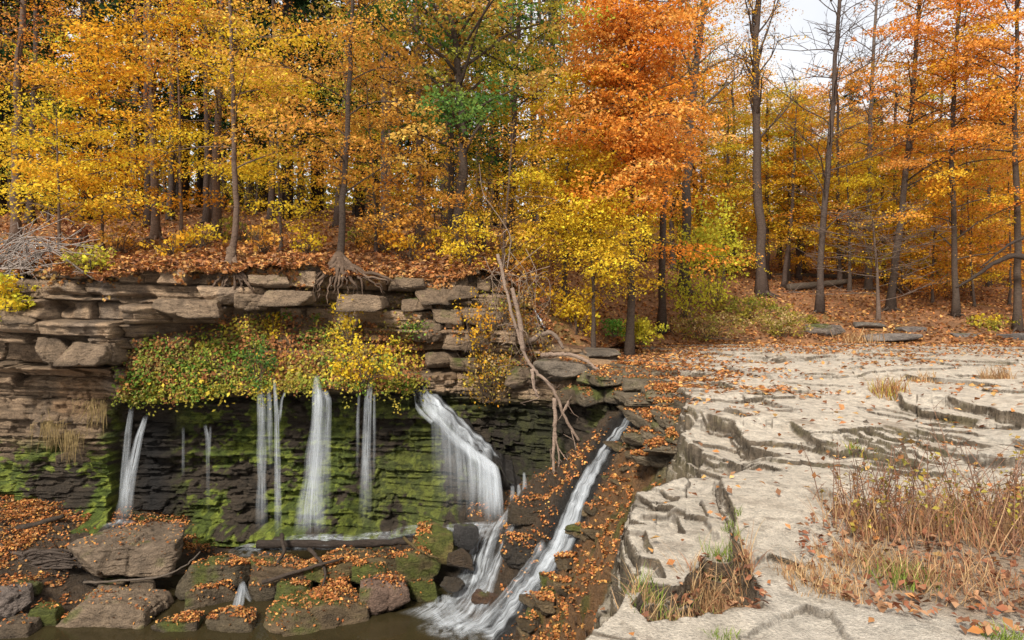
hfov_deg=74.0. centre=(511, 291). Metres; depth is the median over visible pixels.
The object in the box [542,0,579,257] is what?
bare tree
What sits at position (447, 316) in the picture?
cliff block
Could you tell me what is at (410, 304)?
cliff block
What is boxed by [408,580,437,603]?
boulder
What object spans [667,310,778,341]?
shrub
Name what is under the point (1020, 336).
ledge block
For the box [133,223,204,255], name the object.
shrub
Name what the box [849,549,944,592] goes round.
grass tuft
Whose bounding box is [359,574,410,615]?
boulder
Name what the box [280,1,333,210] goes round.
bare tree
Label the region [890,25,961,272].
forest tree
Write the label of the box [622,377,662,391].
ledge block
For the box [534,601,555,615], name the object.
stone
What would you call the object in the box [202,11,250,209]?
forest tree
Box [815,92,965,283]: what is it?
forest tree
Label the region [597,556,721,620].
grass tuft
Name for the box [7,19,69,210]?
forest tree
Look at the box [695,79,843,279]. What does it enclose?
forest tree
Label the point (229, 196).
distant wood
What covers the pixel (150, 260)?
fallen leaves
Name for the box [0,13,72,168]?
forest tree
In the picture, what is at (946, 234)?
sapling
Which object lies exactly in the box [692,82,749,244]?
pine tree
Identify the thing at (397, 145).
forest tree
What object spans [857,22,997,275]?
forest tree
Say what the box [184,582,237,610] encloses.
boulder
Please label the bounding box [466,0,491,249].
bare tree
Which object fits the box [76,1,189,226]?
forest tree
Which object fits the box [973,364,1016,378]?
grass tuft
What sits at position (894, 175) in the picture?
forest tree
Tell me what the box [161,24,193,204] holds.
bare tree
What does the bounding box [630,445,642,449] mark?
stone
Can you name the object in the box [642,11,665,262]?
forest tree
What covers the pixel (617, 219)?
sapling
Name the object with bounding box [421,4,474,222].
forest tree
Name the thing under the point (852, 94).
pine tree
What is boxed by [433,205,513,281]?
sapling
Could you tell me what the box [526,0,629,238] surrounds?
forest tree
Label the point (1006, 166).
forest tree
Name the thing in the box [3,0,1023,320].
sky
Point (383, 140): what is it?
bare tree
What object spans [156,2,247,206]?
pine tree
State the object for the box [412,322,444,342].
cliff block
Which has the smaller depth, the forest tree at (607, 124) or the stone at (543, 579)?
the stone at (543, 579)
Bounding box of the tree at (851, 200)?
[771,155,926,291]
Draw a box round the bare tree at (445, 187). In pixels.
[432,19,463,226]
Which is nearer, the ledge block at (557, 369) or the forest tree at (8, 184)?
the ledge block at (557, 369)
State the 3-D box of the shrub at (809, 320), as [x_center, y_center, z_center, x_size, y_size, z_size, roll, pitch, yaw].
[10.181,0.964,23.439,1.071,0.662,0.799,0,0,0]
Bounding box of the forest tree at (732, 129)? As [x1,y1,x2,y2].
[675,98,786,274]
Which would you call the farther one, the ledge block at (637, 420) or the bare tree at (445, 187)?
the bare tree at (445, 187)
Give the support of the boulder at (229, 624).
in the pool water
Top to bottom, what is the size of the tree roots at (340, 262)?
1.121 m
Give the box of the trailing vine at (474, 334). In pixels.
[453,287,495,352]
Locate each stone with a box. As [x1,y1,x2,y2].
[173,568,186,574]
[515,612,540,633]
[516,626,532,639]
[519,594,535,609]
[525,607,540,619]
[532,594,555,613]
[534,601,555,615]
[538,624,543,631]
[539,571,549,587]
[546,574,557,588]
[553,576,573,591]
[554,555,576,570]
[557,588,569,596]
[564,524,587,532]
[565,523,583,537]
[579,528,599,538]
[580,533,586,541]
[581,508,588,516]
[583,504,597,515]
[601,475,608,480]
[602,441,622,452]
[610,479,623,485]
[616,404,636,411]
[623,465,630,469]
[624,451,630,458]
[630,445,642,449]
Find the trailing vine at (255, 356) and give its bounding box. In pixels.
[241,337,278,392]
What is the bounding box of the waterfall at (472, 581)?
[422,518,512,629]
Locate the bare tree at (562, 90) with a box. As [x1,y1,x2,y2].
[532,9,583,235]
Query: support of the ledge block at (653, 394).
on the gorge bed
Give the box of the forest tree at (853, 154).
[829,115,899,254]
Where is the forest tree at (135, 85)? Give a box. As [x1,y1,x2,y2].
[62,0,183,220]
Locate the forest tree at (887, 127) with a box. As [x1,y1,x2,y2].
[859,71,947,267]
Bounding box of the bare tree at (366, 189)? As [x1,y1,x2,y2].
[334,1,373,218]
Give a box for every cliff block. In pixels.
[0,310,40,323]
[35,337,71,363]
[53,341,131,366]
[152,299,223,318]
[234,293,268,310]
[248,275,289,287]
[257,290,316,306]
[336,294,389,311]
[388,277,426,290]
[401,297,431,311]
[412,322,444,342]
[415,288,454,304]
[425,352,457,367]
[431,308,463,325]
[442,333,474,350]
[447,285,478,300]
[449,357,485,373]
[459,307,488,324]
[471,336,496,353]
[478,310,509,330]
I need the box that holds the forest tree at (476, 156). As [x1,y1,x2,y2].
[446,6,535,228]
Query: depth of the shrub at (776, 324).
21.70 m
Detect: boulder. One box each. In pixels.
[0,583,33,618]
[0,613,42,638]
[15,577,43,596]
[28,602,65,625]
[56,586,173,628]
[67,521,185,578]
[97,575,128,587]
[129,577,155,589]
[151,613,204,632]
[174,555,250,599]
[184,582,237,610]
[205,608,257,632]
[244,554,316,589]
[248,584,275,601]
[263,584,369,636]
[274,580,312,599]
[304,547,373,584]
[350,562,388,583]
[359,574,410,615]
[367,552,396,573]
[395,549,440,586]
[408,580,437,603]
[412,521,457,564]
[440,576,464,592]
[447,548,473,570]
[453,523,478,549]
[471,589,498,605]
[500,534,534,570]
[507,497,543,525]
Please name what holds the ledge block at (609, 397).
on the gorge bed
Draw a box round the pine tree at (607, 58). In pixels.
[576,9,624,229]
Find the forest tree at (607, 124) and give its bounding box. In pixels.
[589,45,656,238]
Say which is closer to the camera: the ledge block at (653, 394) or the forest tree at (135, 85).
the ledge block at (653, 394)
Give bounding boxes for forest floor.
[0,198,1023,348]
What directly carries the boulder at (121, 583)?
on the gorge bed
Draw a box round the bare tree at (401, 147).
[378,4,412,213]
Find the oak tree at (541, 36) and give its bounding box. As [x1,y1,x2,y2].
[371,0,620,267]
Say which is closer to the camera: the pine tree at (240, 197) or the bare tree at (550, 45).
the bare tree at (550, 45)
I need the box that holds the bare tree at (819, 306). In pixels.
[752,0,949,313]
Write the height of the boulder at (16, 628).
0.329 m
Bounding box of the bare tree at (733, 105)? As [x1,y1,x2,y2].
[711,66,771,269]
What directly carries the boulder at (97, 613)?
on the gorge bed
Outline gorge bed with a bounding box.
[0,408,665,639]
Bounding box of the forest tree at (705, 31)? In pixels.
[637,0,774,266]
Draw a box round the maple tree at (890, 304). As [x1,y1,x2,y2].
[840,0,1023,311]
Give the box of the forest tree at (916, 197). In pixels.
[863,75,995,280]
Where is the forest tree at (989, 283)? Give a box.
[913,8,1023,286]
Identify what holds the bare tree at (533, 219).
on the forest floor
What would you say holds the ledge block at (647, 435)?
on the gorge bed
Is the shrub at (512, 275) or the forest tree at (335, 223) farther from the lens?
the forest tree at (335, 223)
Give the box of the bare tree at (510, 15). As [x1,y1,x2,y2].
[503,0,562,236]
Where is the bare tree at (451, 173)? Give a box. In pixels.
[445,2,467,241]
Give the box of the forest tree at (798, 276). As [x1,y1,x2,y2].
[734,82,878,280]
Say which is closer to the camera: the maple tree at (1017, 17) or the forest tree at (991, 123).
the maple tree at (1017, 17)
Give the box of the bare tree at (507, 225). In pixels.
[488,1,560,227]
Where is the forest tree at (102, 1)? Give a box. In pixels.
[56,0,175,204]
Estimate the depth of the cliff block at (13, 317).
12.47 m
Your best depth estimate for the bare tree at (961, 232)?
31.93 m
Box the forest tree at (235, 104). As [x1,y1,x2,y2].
[232,2,251,210]
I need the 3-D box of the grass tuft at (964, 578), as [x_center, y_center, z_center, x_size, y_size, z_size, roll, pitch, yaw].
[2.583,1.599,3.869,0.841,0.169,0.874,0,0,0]
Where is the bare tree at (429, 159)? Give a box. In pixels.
[419,6,432,218]
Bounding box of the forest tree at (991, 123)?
[971,56,1023,256]
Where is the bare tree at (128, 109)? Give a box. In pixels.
[117,9,157,184]
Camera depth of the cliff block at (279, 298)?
13.40 m
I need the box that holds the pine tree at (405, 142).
[323,0,438,203]
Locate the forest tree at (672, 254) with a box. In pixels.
[627,25,765,270]
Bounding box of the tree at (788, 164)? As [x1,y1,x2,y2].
[739,103,856,281]
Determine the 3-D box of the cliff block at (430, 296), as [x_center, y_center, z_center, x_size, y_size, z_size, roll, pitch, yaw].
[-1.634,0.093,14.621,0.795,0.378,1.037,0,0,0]
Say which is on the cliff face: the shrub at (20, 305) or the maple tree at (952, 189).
the shrub at (20, 305)
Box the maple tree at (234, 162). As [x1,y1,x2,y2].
[64,0,368,257]
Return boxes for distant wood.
[29,72,1023,246]
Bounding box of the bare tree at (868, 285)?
[822,0,929,290]
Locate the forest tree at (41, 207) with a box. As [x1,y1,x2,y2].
[35,17,122,210]
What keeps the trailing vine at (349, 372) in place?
attached to the cliff face
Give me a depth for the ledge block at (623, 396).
11.88 m
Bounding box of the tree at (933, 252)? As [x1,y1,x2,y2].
[872,122,1012,302]
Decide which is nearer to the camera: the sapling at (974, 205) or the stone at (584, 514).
the stone at (584, 514)
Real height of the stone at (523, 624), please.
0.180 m
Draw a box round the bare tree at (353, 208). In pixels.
[339,3,357,214]
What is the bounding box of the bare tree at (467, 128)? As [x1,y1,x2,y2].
[462,0,487,219]
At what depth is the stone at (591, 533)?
10.19 m
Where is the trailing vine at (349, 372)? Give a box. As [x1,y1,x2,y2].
[329,333,401,389]
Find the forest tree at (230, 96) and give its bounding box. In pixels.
[223,2,294,196]
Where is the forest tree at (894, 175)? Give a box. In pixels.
[841,49,948,292]
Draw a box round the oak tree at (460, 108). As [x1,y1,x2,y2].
[302,0,582,258]
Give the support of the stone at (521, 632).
on the gorge bed
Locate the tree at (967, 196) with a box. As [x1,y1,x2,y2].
[904,114,1023,306]
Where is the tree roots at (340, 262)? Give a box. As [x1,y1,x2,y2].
[294,251,400,303]
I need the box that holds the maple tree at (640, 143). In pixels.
[533,0,766,356]
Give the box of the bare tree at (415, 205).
[403,12,425,217]
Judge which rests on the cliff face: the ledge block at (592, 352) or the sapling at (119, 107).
the ledge block at (592, 352)
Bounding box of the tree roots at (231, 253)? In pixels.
[212,246,257,293]
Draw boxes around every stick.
[83,552,199,583]
[262,533,343,586]
[403,536,438,558]
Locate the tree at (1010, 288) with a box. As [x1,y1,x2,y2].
[919,137,1023,304]
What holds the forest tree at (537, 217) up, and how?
on the forest floor
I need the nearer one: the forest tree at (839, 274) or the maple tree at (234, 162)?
the maple tree at (234, 162)
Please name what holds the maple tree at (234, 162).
on the forest floor
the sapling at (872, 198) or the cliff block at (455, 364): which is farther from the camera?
the sapling at (872, 198)
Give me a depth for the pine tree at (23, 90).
29.99 m
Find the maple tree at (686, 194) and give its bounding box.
[651,0,751,296]
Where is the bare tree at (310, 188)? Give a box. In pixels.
[306,156,310,209]
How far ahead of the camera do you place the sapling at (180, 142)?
16.48 m
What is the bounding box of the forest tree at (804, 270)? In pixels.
[744,95,864,272]
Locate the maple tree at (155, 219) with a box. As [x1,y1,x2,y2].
[0,0,274,240]
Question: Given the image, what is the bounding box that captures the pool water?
[0,547,493,639]
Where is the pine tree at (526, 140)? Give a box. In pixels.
[508,0,589,226]
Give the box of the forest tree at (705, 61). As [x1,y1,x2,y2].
[678,32,750,244]
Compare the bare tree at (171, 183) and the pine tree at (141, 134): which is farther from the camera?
the pine tree at (141, 134)
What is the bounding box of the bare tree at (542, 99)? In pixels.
[519,5,558,230]
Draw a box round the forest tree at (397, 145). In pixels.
[363,7,436,228]
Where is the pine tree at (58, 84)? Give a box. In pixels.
[10,2,114,181]
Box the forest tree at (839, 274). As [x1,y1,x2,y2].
[766,54,903,288]
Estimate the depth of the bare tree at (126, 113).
26.19 m
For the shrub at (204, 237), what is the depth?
15.96 m
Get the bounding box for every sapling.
[0,0,230,250]
[0,40,121,221]
[0,83,177,255]
[64,46,201,210]
[72,0,265,248]
[154,30,355,249]
[202,49,310,214]
[265,49,485,253]
[316,45,415,222]
[392,95,492,235]
[420,119,593,268]
[429,45,553,250]
[430,44,587,259]
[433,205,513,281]
[518,185,664,347]
[545,110,659,273]
[588,84,702,262]
[620,50,804,273]
[625,75,737,236]
[656,75,809,259]
[667,66,781,255]
[707,74,832,239]
[735,77,830,267]
[735,124,854,275]
[746,81,862,251]
[768,196,985,320]
[770,92,879,272]
[812,64,912,261]
[828,130,927,275]
[847,122,986,288]
[858,142,957,293]
[866,72,1012,267]
[904,150,1023,295]
[907,117,1023,284]
[924,90,1023,271]
[966,80,1023,286]
[969,101,1023,269]
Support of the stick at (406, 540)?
on the boulder at (414, 566)
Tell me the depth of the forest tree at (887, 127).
39.20 m
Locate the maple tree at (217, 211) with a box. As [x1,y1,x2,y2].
[113,0,368,238]
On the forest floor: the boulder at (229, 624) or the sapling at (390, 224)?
the sapling at (390, 224)
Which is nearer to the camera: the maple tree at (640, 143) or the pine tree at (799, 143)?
the maple tree at (640, 143)
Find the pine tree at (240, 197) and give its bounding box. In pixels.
[190,0,297,206]
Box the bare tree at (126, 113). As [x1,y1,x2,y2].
[112,0,129,212]
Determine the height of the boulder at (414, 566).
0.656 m
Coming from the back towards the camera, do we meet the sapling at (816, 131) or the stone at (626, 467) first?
the sapling at (816, 131)
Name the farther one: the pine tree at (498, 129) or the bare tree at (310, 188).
the bare tree at (310, 188)
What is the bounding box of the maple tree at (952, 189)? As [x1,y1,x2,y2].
[835,0,1023,318]
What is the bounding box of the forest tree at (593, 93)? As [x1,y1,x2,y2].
[559,1,633,235]
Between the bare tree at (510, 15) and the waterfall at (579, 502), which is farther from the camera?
the bare tree at (510, 15)
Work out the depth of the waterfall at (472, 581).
11.47 m
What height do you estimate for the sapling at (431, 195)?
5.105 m
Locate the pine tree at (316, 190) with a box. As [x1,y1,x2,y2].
[244,0,380,211]
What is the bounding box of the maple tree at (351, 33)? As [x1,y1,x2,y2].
[206,0,473,253]
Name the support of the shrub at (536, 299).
on the forest floor
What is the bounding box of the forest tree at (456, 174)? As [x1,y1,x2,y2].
[413,7,493,203]
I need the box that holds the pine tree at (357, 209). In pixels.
[292,0,432,218]
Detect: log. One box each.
[0,514,64,532]
[256,537,412,548]
[771,273,873,278]
[785,279,847,290]
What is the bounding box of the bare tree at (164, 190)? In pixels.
[153,14,166,205]
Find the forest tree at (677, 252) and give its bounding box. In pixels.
[636,3,748,265]
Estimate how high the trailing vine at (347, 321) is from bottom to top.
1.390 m
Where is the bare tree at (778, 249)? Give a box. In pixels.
[775,139,801,257]
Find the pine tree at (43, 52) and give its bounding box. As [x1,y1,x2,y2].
[0,0,200,220]
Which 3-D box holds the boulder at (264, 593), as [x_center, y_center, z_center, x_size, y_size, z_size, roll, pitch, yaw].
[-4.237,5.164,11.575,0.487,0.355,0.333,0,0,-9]
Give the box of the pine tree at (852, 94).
[829,79,886,209]
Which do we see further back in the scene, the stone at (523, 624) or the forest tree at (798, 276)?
the forest tree at (798, 276)
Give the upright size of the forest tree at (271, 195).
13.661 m
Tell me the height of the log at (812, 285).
0.593 m
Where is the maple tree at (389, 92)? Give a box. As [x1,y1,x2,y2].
[309,1,471,239]
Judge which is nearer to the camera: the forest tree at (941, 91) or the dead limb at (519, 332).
the dead limb at (519, 332)
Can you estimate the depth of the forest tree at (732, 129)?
31.05 m
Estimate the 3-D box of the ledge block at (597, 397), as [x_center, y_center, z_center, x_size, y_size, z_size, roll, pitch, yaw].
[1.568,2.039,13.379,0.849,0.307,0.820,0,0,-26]
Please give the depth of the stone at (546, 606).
9.57 m
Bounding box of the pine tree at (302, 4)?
[181,0,379,220]
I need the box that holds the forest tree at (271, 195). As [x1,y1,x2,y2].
[229,0,345,221]
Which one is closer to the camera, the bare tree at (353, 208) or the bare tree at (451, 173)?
the bare tree at (451, 173)
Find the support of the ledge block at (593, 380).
on the cliff face
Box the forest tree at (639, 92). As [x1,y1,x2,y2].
[610,5,675,248]
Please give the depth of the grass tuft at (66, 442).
13.18 m
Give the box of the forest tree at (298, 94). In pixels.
[196,0,344,211]
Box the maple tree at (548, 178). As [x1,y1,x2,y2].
[485,61,654,304]
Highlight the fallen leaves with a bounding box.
[0,206,1023,639]
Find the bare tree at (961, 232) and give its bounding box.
[930,23,990,287]
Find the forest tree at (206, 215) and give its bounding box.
[175,0,215,223]
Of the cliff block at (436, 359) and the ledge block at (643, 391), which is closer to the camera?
the ledge block at (643, 391)
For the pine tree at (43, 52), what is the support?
on the forest floor
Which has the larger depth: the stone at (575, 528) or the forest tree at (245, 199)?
the forest tree at (245, 199)
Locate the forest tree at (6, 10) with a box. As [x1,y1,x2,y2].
[2,0,96,211]
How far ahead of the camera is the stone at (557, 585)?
9.71 m
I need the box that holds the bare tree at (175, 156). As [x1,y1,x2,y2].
[152,15,178,208]
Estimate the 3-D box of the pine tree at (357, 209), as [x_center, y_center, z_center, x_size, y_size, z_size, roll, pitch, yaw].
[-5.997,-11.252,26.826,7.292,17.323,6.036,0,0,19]
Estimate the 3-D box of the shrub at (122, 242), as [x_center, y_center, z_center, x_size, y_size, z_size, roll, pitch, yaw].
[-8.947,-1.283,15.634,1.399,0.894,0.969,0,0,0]
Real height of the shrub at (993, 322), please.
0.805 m
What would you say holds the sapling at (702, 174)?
on the forest floor
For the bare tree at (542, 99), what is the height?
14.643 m
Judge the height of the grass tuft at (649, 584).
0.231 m
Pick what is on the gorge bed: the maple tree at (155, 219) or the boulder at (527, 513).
the boulder at (527, 513)
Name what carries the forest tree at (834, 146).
on the forest floor
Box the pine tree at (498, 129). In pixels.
[437,0,552,228]
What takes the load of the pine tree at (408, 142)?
on the forest floor
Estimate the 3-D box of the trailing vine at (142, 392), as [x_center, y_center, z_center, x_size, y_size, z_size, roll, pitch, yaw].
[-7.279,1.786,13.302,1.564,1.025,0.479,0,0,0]
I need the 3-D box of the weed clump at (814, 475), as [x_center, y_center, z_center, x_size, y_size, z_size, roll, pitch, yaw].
[2.650,1.458,5.228,0.785,0.658,0.661,0,0,23]
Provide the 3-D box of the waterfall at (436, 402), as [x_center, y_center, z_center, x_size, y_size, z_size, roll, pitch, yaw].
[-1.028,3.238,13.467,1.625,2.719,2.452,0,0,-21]
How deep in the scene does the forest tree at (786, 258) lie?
29.30 m
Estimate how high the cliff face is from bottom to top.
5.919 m
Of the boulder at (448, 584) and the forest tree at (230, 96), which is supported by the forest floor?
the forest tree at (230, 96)
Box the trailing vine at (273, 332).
[260,311,285,339]
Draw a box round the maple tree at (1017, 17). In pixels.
[876,0,1023,332]
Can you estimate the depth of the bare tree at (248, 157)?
34.57 m
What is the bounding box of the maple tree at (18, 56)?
[0,0,148,243]
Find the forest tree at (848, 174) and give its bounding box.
[794,117,891,270]
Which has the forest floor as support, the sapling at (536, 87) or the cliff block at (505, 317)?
the sapling at (536, 87)
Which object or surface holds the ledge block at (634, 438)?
on the gorge bed
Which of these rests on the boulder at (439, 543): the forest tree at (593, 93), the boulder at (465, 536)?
the boulder at (465, 536)
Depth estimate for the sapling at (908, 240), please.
30.84 m
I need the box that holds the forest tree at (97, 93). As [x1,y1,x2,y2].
[55,11,140,178]
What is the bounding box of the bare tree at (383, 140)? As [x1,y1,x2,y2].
[380,5,387,230]
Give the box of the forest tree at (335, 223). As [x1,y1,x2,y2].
[250,0,445,227]
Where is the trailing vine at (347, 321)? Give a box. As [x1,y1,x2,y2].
[327,282,365,347]
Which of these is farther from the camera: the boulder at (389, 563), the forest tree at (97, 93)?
the forest tree at (97, 93)
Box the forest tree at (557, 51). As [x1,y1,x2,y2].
[534,1,579,205]
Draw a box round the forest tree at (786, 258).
[719,91,869,287]
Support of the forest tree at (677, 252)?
on the forest floor
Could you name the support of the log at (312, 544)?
on the boulder at (316, 575)
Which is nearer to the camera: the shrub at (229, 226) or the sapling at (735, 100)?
the shrub at (229, 226)
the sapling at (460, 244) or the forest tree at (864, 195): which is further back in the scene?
the forest tree at (864, 195)
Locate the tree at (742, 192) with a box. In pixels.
[667,133,779,281]
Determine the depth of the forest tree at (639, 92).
35.84 m
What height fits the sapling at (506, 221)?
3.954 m
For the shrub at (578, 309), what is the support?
on the forest floor
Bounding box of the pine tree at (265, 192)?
[185,0,330,211]
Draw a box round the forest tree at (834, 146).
[804,115,900,249]
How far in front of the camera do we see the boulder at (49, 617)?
10.59 m
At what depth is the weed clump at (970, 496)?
5.14 m
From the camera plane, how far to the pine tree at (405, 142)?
37.94 m
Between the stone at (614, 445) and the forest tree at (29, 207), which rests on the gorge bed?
the stone at (614, 445)
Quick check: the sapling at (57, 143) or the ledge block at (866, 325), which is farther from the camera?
the ledge block at (866, 325)
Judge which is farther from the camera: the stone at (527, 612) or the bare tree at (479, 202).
the bare tree at (479, 202)
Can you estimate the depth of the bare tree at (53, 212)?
26.13 m
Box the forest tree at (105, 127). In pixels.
[59,0,139,206]
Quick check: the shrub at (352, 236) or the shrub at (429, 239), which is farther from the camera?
the shrub at (352, 236)
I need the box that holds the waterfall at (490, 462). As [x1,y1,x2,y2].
[413,387,521,493]
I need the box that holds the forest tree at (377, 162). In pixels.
[374,0,409,212]
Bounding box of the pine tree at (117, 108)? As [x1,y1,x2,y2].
[66,8,162,203]
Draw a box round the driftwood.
[0,538,82,568]
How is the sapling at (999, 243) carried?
on the forest floor
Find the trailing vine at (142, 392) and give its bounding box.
[102,366,169,408]
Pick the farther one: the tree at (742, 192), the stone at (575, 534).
the tree at (742, 192)
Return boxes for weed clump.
[781,445,941,554]
[801,439,911,525]
[843,433,992,552]
[892,418,1023,559]
[899,432,1023,527]
[913,400,1023,531]
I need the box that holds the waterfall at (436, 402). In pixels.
[427,392,486,524]
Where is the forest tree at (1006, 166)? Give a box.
[945,70,1023,254]
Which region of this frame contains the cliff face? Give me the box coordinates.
[0,258,619,546]
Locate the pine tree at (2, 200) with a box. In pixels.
[0,0,81,214]
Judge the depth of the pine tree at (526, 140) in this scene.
43.80 m
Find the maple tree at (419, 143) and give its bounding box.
[316,0,529,244]
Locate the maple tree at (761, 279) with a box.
[705,0,808,298]
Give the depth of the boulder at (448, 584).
11.22 m
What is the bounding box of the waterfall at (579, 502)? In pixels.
[480,427,622,636]
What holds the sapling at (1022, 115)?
on the forest floor
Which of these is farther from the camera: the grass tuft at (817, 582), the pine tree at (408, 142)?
the pine tree at (408, 142)
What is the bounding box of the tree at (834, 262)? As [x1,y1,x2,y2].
[793,135,892,278]
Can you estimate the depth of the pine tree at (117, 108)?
47.88 m
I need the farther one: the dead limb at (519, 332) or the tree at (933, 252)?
the tree at (933, 252)
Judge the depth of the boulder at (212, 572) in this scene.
11.59 m
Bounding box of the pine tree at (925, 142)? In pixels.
[893,83,949,243]
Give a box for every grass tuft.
[28,411,71,452]
[52,427,87,463]
[69,397,108,435]
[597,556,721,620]
[633,564,661,603]
[654,520,770,615]
[699,518,748,580]
[700,625,742,639]
[720,504,742,532]
[765,552,902,605]
[804,525,931,579]
[829,328,884,343]
[842,439,869,457]
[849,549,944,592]
[864,373,911,400]
[875,540,1023,606]
[900,370,943,382]
[963,619,1023,639]
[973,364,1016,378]
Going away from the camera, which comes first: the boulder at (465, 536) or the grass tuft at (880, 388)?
the grass tuft at (880, 388)
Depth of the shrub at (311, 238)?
15.36 m
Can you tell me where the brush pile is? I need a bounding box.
[0,211,107,287]
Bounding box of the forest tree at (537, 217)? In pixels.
[490,0,564,236]
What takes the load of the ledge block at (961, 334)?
on the forest floor
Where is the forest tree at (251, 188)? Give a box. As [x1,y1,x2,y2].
[164,0,319,208]
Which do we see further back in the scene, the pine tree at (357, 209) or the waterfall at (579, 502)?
the pine tree at (357, 209)
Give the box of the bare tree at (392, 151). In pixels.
[392,11,410,214]
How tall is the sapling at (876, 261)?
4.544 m
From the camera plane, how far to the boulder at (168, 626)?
10.43 m
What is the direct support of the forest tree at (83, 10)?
on the forest floor
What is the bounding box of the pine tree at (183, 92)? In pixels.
[73,0,281,211]
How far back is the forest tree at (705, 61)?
40.29 m
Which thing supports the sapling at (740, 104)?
on the forest floor
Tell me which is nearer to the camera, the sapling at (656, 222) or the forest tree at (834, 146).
the sapling at (656, 222)
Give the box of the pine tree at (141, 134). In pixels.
[58,0,214,206]
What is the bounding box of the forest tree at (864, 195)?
[824,129,912,258]
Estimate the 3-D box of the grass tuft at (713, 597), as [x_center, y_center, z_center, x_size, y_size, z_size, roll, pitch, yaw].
[1.196,1.721,4.071,0.760,0.704,0.849,0,0,0]
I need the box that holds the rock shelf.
[585,342,1023,639]
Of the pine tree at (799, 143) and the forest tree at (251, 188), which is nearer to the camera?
the forest tree at (251, 188)
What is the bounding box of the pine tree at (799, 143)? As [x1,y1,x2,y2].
[777,95,817,228]
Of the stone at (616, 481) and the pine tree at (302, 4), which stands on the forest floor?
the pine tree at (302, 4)
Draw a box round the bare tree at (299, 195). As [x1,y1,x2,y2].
[293,0,345,215]
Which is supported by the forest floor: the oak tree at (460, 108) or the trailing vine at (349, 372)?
the oak tree at (460, 108)
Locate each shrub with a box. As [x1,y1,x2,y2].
[0,270,40,316]
[43,215,95,248]
[60,242,117,278]
[89,215,154,253]
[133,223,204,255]
[171,217,227,249]
[215,216,271,242]
[239,215,298,253]
[272,212,330,253]
[330,219,382,245]
[360,223,410,252]
[375,228,434,260]
[399,316,428,338]
[403,214,464,251]
[444,266,561,373]
[456,342,526,407]
[462,243,550,372]
[488,249,537,281]
[522,268,564,308]
[553,272,603,337]
[600,318,625,336]
[620,315,669,345]
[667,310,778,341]
[708,290,793,324]
[747,307,847,337]
[797,311,827,323]
[958,313,1020,331]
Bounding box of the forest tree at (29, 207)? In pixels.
[0,0,141,223]
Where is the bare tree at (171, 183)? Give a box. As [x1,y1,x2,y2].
[116,0,198,221]
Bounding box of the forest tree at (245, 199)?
[224,3,255,207]
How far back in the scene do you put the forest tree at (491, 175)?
32.51 m
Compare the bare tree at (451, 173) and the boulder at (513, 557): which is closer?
the boulder at (513, 557)
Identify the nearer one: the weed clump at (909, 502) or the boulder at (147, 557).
the weed clump at (909, 502)
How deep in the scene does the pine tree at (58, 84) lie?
42.42 m
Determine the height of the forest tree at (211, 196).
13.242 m
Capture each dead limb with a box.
[479,164,579,473]
[526,330,563,348]
[540,352,612,386]
[955,234,1023,288]
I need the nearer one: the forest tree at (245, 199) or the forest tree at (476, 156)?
the forest tree at (476, 156)
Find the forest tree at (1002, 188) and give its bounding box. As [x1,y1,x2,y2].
[970,89,1022,262]
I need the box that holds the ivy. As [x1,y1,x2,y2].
[31,253,552,415]
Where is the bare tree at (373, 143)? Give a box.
[367,4,406,213]
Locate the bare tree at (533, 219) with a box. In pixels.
[521,4,559,233]
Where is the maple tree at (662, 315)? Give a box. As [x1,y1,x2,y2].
[618,0,760,334]
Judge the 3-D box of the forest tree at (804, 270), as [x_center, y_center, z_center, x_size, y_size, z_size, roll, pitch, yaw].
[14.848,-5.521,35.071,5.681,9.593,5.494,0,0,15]
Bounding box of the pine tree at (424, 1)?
[393,0,442,202]
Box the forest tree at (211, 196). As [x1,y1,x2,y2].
[128,0,265,218]
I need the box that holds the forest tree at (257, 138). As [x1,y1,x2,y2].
[226,0,317,209]
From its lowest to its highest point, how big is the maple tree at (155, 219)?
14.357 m
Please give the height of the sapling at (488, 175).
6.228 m
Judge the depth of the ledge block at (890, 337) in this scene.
21.18 m
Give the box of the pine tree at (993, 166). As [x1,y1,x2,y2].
[957,77,1023,245]
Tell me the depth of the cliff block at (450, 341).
14.18 m
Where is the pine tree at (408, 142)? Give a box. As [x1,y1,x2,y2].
[403,0,502,175]
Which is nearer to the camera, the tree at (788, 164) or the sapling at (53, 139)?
the sapling at (53, 139)
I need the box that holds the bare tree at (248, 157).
[245,9,258,207]
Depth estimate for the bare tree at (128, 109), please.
31.12 m
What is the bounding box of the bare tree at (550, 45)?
[522,0,557,236]
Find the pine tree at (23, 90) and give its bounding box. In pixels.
[3,0,106,209]
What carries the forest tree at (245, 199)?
on the forest floor
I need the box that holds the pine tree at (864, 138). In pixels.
[852,96,900,253]
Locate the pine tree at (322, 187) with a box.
[281,0,369,209]
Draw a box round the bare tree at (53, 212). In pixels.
[42,0,57,213]
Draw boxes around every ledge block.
[504,366,540,388]
[533,358,594,381]
[557,385,592,404]
[575,387,605,406]
[576,371,616,387]
[578,347,620,357]
[585,366,644,386]
[603,388,623,404]
[610,363,651,369]
[613,390,652,408]
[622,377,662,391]
[623,410,655,428]
[623,427,645,445]
[631,453,670,467]
[636,368,680,377]
[640,429,664,442]
[641,383,677,393]
[643,440,676,454]
[645,390,674,401]
[650,409,678,428]
[651,421,665,433]
[652,400,673,410]
[665,433,678,444]
[674,399,685,409]
[804,324,845,335]
[853,322,885,327]
[861,333,923,341]
[895,326,926,332]
[950,333,980,336]
[996,333,1023,339]
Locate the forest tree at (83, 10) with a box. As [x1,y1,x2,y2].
[80,0,154,216]
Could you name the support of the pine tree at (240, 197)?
on the forest floor
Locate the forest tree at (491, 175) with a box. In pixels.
[446,0,533,228]
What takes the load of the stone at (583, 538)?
on the gorge bed
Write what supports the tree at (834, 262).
on the forest floor

